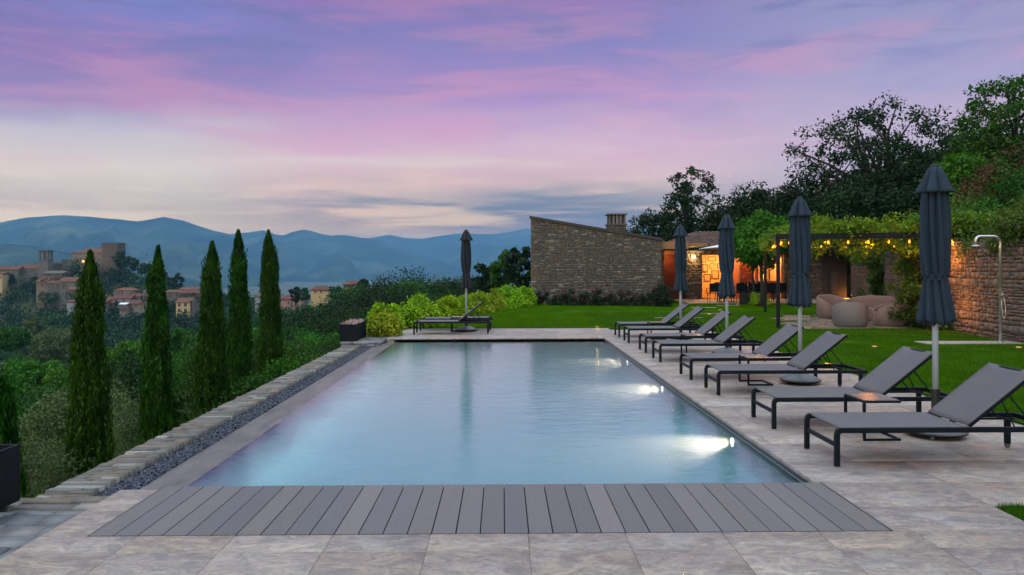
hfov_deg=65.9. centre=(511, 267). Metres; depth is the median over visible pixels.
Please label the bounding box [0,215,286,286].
mountains
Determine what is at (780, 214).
tree
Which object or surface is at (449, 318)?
sun lounger
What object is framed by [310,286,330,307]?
village house
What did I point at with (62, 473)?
bush
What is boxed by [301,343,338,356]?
tree
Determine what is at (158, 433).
wild grass
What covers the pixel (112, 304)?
village house
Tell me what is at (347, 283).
village house
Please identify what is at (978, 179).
bank shrub
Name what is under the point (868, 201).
tree
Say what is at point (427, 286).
tree
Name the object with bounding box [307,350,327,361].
bush
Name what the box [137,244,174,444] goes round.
cypress tree
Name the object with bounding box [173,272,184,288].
tree
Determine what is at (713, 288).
dining chair
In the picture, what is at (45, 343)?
tree
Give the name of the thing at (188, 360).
tree
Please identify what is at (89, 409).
cypress tree
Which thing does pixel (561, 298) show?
rose bush
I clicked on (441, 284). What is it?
tree
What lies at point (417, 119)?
sky
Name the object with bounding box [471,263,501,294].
tree
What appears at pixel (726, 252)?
closed parasol
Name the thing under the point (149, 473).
gravel
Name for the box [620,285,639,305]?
rose bush
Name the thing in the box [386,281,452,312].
tree
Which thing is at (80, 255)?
castle
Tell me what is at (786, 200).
tree
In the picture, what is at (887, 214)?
tree
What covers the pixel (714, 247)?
white parasol
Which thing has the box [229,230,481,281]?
mountains
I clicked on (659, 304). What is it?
rose bush
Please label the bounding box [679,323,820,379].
sun lounger
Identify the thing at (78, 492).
boundary wall
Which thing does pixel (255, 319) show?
tree
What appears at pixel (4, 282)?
village house
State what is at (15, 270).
village house
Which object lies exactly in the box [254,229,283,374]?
cypress tree
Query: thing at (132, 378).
tree
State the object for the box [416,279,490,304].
tree
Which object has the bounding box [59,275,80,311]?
village house
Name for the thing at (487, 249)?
mountains
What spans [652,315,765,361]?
sun lounger
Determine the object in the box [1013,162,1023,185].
bank shrub
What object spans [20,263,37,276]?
village house
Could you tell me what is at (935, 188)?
closed parasol
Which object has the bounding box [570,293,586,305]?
rose bush
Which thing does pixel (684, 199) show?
tree
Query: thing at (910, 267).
climbing shrub
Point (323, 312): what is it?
tree
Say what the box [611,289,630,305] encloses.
rose bush
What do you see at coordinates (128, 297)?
village house
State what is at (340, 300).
tree
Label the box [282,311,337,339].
tree
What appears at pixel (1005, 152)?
bank shrub
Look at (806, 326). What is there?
flagstones
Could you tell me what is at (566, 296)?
rose bush
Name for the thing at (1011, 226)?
bank shrub
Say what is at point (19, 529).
slate paving
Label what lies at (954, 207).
bank shrub
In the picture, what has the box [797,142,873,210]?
tree
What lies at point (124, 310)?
village house
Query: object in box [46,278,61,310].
village house
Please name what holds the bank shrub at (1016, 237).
on the ground at (284, 286)
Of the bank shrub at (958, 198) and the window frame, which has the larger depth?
the window frame
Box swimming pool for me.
[188,339,809,486]
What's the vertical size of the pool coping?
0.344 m
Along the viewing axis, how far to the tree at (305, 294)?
264.08 m
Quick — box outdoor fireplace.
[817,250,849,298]
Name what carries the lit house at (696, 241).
on the lawn at (771, 307)
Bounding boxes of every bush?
[17,411,67,497]
[20,438,99,497]
[20,439,69,497]
[23,430,115,494]
[62,414,134,456]
[65,389,139,455]
[110,404,141,458]
[131,385,206,446]
[212,370,273,407]
[258,354,300,378]
[292,352,321,367]
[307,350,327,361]
[534,291,543,304]
[541,289,558,304]
[552,290,567,304]
[562,288,576,304]
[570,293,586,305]
[580,287,596,305]
[591,283,609,305]
[600,292,618,305]
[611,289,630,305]
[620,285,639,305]
[632,294,646,305]
[642,288,658,305]
[651,297,664,305]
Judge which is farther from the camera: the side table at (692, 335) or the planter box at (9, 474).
the side table at (692, 335)
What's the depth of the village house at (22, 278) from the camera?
443.69 m
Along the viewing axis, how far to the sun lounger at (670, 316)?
18.96 m
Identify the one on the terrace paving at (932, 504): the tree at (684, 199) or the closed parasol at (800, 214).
the closed parasol at (800, 214)
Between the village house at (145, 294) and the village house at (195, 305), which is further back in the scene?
the village house at (145, 294)
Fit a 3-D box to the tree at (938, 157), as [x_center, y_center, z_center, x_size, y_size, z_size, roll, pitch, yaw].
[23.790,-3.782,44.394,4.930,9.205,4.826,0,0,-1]
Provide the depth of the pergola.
21.52 m
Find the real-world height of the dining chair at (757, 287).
0.901 m
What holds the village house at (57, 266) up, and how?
on the ground at (284, 286)
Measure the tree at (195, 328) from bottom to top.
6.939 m
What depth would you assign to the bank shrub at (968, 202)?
25.57 m
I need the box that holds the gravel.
[94,346,371,495]
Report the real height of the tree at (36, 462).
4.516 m
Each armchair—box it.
[816,294,845,317]
[832,302,867,326]
[871,301,908,325]
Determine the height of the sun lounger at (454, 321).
0.784 m
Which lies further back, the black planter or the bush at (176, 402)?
the black planter
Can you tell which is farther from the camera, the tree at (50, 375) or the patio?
the tree at (50, 375)
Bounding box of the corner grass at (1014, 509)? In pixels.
[996,501,1023,520]
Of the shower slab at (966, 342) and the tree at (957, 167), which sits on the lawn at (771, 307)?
the shower slab at (966, 342)
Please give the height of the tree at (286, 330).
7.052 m
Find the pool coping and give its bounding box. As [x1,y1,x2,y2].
[304,331,925,574]
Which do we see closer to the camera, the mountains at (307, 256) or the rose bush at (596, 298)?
the rose bush at (596, 298)
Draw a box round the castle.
[72,247,101,279]
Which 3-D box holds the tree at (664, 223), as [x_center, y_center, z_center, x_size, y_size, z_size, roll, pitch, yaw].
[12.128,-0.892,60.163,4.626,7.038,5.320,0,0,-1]
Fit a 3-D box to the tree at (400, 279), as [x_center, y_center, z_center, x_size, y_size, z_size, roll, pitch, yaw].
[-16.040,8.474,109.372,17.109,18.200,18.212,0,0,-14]
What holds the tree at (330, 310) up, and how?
on the ground at (284, 286)
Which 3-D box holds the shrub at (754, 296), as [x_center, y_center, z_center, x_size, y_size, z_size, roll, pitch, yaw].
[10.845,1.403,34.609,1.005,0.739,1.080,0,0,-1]
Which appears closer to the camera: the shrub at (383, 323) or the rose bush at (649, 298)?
the shrub at (383, 323)
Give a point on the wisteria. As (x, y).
(823, 224)
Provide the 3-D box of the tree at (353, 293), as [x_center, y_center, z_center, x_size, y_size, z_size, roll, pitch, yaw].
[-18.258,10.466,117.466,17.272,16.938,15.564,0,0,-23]
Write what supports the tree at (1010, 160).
on the ground at (284, 286)
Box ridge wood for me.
[190,289,356,369]
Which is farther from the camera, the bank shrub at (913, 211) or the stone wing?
the stone wing
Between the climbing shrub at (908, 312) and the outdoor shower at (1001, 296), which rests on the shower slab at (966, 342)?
the outdoor shower at (1001, 296)
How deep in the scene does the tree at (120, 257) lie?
447.92 m
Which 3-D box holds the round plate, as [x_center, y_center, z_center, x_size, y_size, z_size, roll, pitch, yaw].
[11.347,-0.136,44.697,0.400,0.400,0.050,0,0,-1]
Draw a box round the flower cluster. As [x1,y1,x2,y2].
[341,318,363,323]
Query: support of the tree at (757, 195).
on the ground at (284, 286)
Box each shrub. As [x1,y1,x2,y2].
[364,301,407,331]
[366,308,403,336]
[397,292,446,328]
[434,295,463,316]
[457,294,475,315]
[469,290,494,313]
[486,288,507,311]
[494,284,525,307]
[520,285,537,305]
[651,280,674,306]
[748,292,771,305]
[840,246,867,265]
[851,247,884,296]
[857,211,907,262]
[866,222,898,265]
[885,239,910,322]
[887,238,922,326]
[892,282,952,330]
[904,206,919,216]
[949,183,992,209]
[950,161,1017,209]
[950,184,993,210]
[950,200,999,240]
[951,205,1008,259]
[953,196,999,213]
[956,209,1020,263]
[958,195,1003,216]
[969,163,1023,213]
[980,139,1023,192]
[980,205,1023,257]
[983,205,1023,256]
[1005,193,1023,215]
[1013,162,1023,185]
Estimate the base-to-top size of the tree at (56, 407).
4.786 m
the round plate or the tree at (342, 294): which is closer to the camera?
the round plate
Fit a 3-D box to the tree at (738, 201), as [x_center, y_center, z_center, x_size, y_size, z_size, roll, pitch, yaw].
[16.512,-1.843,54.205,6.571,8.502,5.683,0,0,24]
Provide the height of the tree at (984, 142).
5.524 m
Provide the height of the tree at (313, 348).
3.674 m
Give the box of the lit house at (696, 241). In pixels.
[661,231,846,298]
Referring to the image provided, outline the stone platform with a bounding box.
[340,336,387,346]
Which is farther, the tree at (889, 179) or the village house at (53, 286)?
the village house at (53, 286)
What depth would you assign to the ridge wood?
268.22 m
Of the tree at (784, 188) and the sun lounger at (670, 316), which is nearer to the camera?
the sun lounger at (670, 316)
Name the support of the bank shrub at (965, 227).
on the ground at (284, 286)
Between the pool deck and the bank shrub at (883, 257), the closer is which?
the pool deck
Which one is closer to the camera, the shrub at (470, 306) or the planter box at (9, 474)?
the planter box at (9, 474)
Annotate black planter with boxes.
[739,293,752,303]
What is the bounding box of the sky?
[0,0,1023,238]
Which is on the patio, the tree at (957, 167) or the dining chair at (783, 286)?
the dining chair at (783, 286)
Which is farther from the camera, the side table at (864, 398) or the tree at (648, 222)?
the tree at (648, 222)
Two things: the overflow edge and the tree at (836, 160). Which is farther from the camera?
the tree at (836, 160)
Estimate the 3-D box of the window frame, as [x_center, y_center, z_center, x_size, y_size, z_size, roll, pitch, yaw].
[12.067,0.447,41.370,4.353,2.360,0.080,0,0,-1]
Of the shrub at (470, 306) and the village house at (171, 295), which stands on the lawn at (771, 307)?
the shrub at (470, 306)
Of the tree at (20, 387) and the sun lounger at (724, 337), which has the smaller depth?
the sun lounger at (724, 337)
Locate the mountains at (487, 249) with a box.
[368,227,692,274]
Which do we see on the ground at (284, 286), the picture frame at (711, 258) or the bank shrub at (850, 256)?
the bank shrub at (850, 256)
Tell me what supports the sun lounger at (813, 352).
on the terrace paving at (932, 504)
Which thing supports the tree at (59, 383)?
on the ground at (284, 286)
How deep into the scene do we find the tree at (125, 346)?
58.79 m
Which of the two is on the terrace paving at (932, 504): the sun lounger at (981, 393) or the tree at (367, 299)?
the sun lounger at (981, 393)
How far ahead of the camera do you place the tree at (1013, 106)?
34.08 m
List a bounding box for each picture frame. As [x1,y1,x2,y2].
[702,264,707,271]
[703,274,710,281]
[707,256,715,260]
[711,270,718,278]
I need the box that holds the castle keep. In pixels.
[101,243,125,283]
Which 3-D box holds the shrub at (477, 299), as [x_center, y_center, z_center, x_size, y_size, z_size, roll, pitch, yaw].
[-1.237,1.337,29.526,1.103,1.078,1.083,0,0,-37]
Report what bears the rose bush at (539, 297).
on the lawn at (771, 307)
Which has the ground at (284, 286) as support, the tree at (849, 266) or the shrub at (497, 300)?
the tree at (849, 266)
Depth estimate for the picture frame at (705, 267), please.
44.72 m
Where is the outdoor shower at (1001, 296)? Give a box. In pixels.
[971,235,1005,341]
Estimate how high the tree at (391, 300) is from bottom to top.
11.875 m
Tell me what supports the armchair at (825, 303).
on the flagstones
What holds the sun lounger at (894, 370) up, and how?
on the terrace paving at (932, 504)
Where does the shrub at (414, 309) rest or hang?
on the lawn at (771, 307)
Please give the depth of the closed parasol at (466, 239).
20.65 m
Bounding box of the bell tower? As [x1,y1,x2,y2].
[37,250,53,277]
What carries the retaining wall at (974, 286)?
on the lawn at (771, 307)
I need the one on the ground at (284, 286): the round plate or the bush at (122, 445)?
the bush at (122, 445)
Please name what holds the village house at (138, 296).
on the ground at (284, 286)
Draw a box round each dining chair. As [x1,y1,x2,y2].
[706,283,720,302]
[735,283,746,301]
[747,283,759,295]
[767,283,775,301]
[771,283,786,301]
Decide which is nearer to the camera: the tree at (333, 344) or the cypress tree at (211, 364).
the cypress tree at (211, 364)
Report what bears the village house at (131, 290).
on the ground at (284, 286)
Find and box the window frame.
[702,254,783,298]
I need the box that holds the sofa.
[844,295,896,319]
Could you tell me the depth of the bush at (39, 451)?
14.82 m
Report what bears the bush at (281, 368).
on the ground at (284, 286)
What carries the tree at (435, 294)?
on the ground at (284, 286)
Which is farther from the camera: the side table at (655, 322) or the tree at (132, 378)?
the tree at (132, 378)
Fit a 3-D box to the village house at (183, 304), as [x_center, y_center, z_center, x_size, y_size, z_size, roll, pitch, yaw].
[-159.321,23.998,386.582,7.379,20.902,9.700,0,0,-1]
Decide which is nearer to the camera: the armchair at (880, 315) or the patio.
the armchair at (880, 315)
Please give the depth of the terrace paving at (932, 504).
4.86 m
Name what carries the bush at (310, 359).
on the ground at (284, 286)
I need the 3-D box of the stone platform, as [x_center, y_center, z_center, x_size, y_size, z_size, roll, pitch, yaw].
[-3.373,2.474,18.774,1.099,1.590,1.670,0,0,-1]
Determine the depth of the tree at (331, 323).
50.99 m
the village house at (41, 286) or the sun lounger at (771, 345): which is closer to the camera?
the sun lounger at (771, 345)
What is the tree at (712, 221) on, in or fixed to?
on the ground at (284, 286)
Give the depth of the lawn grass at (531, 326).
24.97 m
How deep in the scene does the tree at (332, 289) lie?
252.39 m
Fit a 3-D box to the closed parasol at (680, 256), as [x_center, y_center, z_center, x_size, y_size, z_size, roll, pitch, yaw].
[3.945,0.313,18.474,0.570,2.672,0.570,0,0,-12]
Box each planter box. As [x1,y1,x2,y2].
[0,444,19,508]
[339,321,365,340]
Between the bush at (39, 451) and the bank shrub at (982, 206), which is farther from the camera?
the bank shrub at (982, 206)
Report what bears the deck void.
on the ground at (284, 286)
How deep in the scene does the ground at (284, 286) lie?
2728.17 m
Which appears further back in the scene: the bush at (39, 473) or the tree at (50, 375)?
the tree at (50, 375)
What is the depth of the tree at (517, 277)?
51.78 m
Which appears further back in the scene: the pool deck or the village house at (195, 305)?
the village house at (195, 305)
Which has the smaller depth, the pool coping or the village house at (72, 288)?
the pool coping
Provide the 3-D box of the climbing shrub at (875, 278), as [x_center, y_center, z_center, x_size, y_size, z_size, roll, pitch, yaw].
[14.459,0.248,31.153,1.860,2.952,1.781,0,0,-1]
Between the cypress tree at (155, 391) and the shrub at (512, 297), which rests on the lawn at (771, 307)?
the shrub at (512, 297)
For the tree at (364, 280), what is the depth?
238.60 m
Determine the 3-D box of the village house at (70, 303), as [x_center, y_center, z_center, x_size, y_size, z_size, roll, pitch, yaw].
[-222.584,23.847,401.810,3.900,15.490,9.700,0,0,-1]
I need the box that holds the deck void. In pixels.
[433,495,574,529]
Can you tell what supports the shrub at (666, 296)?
on the lawn at (771, 307)
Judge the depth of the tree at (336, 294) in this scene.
121.97 m
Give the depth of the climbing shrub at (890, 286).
23.07 m
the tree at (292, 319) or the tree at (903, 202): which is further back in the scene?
the tree at (292, 319)
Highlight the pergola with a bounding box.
[764,232,981,327]
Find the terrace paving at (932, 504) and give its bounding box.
[0,328,1023,574]
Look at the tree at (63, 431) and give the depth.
26.68 m
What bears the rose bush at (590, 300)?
on the lawn at (771, 307)
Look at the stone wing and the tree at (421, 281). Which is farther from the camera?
the tree at (421, 281)
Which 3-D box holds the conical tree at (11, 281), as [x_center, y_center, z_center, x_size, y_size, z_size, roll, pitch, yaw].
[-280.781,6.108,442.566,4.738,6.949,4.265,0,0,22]
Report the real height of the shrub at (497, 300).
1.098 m
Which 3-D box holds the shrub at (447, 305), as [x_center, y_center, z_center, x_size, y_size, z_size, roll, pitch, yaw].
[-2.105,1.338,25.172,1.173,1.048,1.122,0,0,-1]
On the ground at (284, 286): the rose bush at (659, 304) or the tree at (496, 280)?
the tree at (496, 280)
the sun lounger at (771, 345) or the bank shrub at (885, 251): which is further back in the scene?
the bank shrub at (885, 251)
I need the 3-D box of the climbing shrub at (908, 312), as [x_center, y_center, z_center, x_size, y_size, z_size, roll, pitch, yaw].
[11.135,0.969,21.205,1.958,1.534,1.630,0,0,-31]
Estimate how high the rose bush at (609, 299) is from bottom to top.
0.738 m
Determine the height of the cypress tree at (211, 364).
4.950 m
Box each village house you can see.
[0,264,23,288]
[0,272,11,300]
[15,277,36,292]
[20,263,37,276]
[36,275,59,308]
[43,269,70,277]
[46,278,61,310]
[53,263,61,270]
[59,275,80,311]
[61,259,77,276]
[66,300,75,316]
[67,286,76,300]
[105,299,111,316]
[107,296,116,308]
[112,293,135,310]
[113,286,140,295]
[119,305,130,322]
[127,298,146,317]
[132,293,142,299]
[142,290,147,298]
[166,288,180,306]
[175,296,195,325]
[178,285,200,289]
[178,288,200,299]
[189,300,199,324]
[254,294,261,312]
[280,295,306,311]
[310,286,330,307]
[342,281,358,286]
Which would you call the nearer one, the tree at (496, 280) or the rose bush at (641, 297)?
the rose bush at (641, 297)
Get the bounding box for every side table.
[451,316,464,331]
[647,321,665,339]
[681,334,704,356]
[738,355,772,385]
[844,393,900,440]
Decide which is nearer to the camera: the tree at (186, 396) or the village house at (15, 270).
the tree at (186, 396)
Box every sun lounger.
[413,302,490,334]
[420,316,492,330]
[614,303,699,336]
[623,306,715,342]
[639,311,743,352]
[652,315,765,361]
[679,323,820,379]
[704,331,866,394]
[751,346,953,428]
[804,362,1023,466]
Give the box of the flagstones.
[771,315,939,328]
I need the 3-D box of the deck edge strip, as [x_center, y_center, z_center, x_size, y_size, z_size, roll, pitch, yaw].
[-0.127,1.684,5.499,5.042,0.052,1.120,0,0,-1]
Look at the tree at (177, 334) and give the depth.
71.04 m
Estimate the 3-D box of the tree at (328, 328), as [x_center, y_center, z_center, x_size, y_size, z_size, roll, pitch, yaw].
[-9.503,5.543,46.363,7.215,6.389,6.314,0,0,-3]
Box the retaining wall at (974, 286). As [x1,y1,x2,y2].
[851,238,1023,342]
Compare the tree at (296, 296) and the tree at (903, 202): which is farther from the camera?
the tree at (296, 296)
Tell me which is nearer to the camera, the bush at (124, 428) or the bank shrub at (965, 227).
the bush at (124, 428)
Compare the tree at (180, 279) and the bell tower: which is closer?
the tree at (180, 279)
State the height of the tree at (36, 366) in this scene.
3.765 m
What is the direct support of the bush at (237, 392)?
on the ground at (284, 286)
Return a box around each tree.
[0,325,33,353]
[0,346,34,362]
[0,358,64,447]
[0,370,29,497]
[3,355,65,394]
[5,370,69,410]
[8,274,16,284]
[13,347,34,358]
[14,390,50,436]
[17,376,140,488]
[19,410,134,465]
[20,427,54,497]
[21,316,47,345]
[26,324,74,368]
[33,366,69,415]
[63,249,115,478]
[104,338,143,380]
[106,349,191,429]
[114,251,126,272]
[121,256,139,274]
[136,263,152,277]
[136,378,195,421]
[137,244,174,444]
[166,277,177,289]
[169,326,197,375]
[170,337,261,413]
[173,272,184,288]
[173,330,324,409]
[189,326,198,336]
[192,240,229,417]
[223,337,326,381]
[224,229,253,397]
[250,308,325,332]
[250,314,259,329]
[252,322,308,334]
[252,326,305,335]
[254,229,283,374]
[277,304,337,330]
[280,328,339,349]
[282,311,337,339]
[282,329,313,351]
[283,301,368,324]
[288,286,300,306]
[289,326,339,351]
[291,299,358,331]
[291,304,314,316]
[297,334,340,352]
[299,287,310,304]
[299,291,358,317]
[301,310,367,339]
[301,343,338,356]
[306,279,384,314]
[308,280,409,310]
[313,313,367,332]
[321,282,393,315]
[321,304,369,333]
[326,278,411,314]
[329,285,341,298]
[331,284,435,310]
[332,286,400,304]
[352,265,443,300]
[357,278,368,289]
[368,282,433,307]
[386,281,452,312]
[392,277,440,292]
[395,276,460,293]
[408,292,443,327]
[410,289,459,301]
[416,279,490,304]
[416,280,453,292]
[423,275,474,293]
[428,275,514,296]
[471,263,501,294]
[488,249,516,290]
[501,246,530,289]
[626,207,673,254]
[651,211,695,254]
[658,166,724,241]
[695,205,736,230]
[702,193,754,224]
[725,180,773,222]
[733,222,780,291]
[734,208,789,306]
[735,187,778,223]
[743,186,816,222]
[762,180,829,219]
[763,196,791,223]
[781,90,969,204]
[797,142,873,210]
[807,178,902,278]
[812,201,858,275]
[856,157,929,214]
[857,202,915,222]
[881,181,920,223]
[891,119,969,195]
[919,150,991,204]
[934,121,1023,191]
[948,74,1023,162]
[981,146,1023,208]
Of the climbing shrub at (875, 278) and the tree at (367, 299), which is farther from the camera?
the tree at (367, 299)
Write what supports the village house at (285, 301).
on the ground at (284, 286)
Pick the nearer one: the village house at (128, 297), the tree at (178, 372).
the tree at (178, 372)
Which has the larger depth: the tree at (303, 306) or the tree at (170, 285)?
the tree at (170, 285)
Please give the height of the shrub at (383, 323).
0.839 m
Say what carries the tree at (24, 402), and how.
on the ground at (284, 286)
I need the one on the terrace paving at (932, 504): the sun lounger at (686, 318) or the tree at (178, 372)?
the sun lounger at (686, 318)
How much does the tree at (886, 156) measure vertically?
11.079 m
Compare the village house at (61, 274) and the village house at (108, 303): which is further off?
the village house at (61, 274)
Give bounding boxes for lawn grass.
[408,305,752,328]
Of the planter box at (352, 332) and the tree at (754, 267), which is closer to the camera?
the planter box at (352, 332)
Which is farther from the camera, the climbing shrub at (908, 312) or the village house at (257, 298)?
the village house at (257, 298)
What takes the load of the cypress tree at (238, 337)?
on the ground at (284, 286)
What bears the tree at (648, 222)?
on the ground at (284, 286)
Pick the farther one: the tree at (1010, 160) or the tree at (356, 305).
the tree at (356, 305)
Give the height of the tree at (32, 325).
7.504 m
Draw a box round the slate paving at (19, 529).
[0,511,82,559]
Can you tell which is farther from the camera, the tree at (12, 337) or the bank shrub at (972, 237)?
the tree at (12, 337)
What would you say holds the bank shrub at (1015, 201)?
on the ground at (284, 286)
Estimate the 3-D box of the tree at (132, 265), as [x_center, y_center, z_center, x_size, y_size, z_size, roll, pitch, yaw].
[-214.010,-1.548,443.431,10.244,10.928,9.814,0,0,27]
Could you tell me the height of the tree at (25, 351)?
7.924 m
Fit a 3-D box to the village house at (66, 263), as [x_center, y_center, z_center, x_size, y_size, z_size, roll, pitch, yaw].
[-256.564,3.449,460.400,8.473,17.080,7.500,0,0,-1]
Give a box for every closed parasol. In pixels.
[455,230,476,331]
[672,224,689,338]
[712,214,742,352]
[779,197,821,384]
[912,164,968,439]
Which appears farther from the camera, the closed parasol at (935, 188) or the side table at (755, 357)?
the side table at (755, 357)
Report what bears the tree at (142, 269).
on the ground at (284, 286)
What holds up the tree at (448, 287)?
on the ground at (284, 286)
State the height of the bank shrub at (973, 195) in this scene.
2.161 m
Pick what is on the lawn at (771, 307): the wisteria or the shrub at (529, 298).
the shrub at (529, 298)
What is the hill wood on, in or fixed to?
on the ground at (284, 286)
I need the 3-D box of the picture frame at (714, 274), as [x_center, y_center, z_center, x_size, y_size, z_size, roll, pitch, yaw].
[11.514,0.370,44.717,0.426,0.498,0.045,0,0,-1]
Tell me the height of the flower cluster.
0.167 m
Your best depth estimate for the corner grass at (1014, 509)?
5.37 m
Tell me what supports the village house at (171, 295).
on the ground at (284, 286)
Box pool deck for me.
[89,483,889,536]
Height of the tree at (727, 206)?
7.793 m
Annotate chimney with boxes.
[605,213,626,231]
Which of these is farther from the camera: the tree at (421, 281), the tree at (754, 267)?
the tree at (421, 281)
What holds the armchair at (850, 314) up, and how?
on the flagstones
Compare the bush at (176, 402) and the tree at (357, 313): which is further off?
the tree at (357, 313)
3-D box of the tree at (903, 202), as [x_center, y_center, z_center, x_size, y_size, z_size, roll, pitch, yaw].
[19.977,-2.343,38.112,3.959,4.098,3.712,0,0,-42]
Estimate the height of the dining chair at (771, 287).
0.901 m
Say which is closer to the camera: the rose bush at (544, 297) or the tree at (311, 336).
the rose bush at (544, 297)
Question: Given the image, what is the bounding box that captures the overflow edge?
[139,342,393,489]
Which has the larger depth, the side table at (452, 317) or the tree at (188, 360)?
the tree at (188, 360)
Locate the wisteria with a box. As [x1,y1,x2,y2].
[754,209,1019,261]
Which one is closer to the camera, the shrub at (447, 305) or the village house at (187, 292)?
the shrub at (447, 305)
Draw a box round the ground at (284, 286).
[0,132,1023,533]
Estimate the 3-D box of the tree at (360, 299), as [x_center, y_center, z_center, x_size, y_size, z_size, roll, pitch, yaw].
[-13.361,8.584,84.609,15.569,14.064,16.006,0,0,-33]
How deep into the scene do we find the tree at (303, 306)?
244.10 m
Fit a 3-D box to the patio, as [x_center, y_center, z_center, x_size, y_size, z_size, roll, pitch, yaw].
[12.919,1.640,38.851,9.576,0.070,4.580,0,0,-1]
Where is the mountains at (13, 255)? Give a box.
[0,244,227,288]
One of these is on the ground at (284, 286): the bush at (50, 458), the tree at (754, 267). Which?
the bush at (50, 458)
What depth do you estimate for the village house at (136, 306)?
385.80 m
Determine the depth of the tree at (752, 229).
33.16 m
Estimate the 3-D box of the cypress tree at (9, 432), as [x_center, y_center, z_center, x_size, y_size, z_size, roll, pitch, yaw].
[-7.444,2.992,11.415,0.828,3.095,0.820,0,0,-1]
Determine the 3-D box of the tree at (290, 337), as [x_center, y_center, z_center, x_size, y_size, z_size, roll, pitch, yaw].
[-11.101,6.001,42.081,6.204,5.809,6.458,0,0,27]
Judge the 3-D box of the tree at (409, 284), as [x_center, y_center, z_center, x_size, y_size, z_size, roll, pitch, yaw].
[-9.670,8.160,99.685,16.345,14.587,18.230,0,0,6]
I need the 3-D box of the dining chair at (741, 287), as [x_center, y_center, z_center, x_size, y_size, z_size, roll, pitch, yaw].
[10.771,1.161,37.232,0.570,0.901,0.525,0,0,-1]
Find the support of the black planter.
on the lawn at (771, 307)
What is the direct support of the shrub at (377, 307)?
on the ground at (284, 286)
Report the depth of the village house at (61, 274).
437.85 m
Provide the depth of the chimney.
41.62 m
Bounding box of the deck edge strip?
[87,482,892,536]
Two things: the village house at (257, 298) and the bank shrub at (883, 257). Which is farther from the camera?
the village house at (257, 298)
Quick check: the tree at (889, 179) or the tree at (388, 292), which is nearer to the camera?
the tree at (889, 179)
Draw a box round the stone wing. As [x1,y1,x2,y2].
[529,216,664,303]
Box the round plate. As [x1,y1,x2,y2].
[709,262,715,268]
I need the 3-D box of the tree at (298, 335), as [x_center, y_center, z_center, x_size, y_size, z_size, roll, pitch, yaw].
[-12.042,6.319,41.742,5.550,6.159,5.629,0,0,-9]
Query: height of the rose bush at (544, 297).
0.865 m
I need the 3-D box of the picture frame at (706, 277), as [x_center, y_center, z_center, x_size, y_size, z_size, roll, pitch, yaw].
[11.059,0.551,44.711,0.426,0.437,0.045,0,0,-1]
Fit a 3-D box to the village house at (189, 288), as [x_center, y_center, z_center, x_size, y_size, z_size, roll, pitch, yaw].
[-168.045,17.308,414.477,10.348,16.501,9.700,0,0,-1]
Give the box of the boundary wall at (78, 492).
[0,345,361,511]
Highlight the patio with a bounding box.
[674,299,847,303]
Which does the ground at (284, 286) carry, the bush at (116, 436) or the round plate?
the bush at (116, 436)
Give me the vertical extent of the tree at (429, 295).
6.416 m
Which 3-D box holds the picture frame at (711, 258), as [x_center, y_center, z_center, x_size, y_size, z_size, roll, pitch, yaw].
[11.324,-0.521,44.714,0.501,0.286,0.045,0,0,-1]
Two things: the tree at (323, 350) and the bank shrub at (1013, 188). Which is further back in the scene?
the tree at (323, 350)
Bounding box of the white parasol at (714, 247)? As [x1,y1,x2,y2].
[700,245,815,294]
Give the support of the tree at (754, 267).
on the lawn at (771, 307)
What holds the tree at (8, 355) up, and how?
on the ground at (284, 286)
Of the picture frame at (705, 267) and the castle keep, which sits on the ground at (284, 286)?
the castle keep
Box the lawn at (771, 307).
[430,295,1023,520]
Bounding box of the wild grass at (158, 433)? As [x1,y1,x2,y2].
[20,350,328,497]
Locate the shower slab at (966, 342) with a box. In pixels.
[914,341,1022,344]
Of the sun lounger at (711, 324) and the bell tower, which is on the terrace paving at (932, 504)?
the sun lounger at (711, 324)
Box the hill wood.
[0,253,259,360]

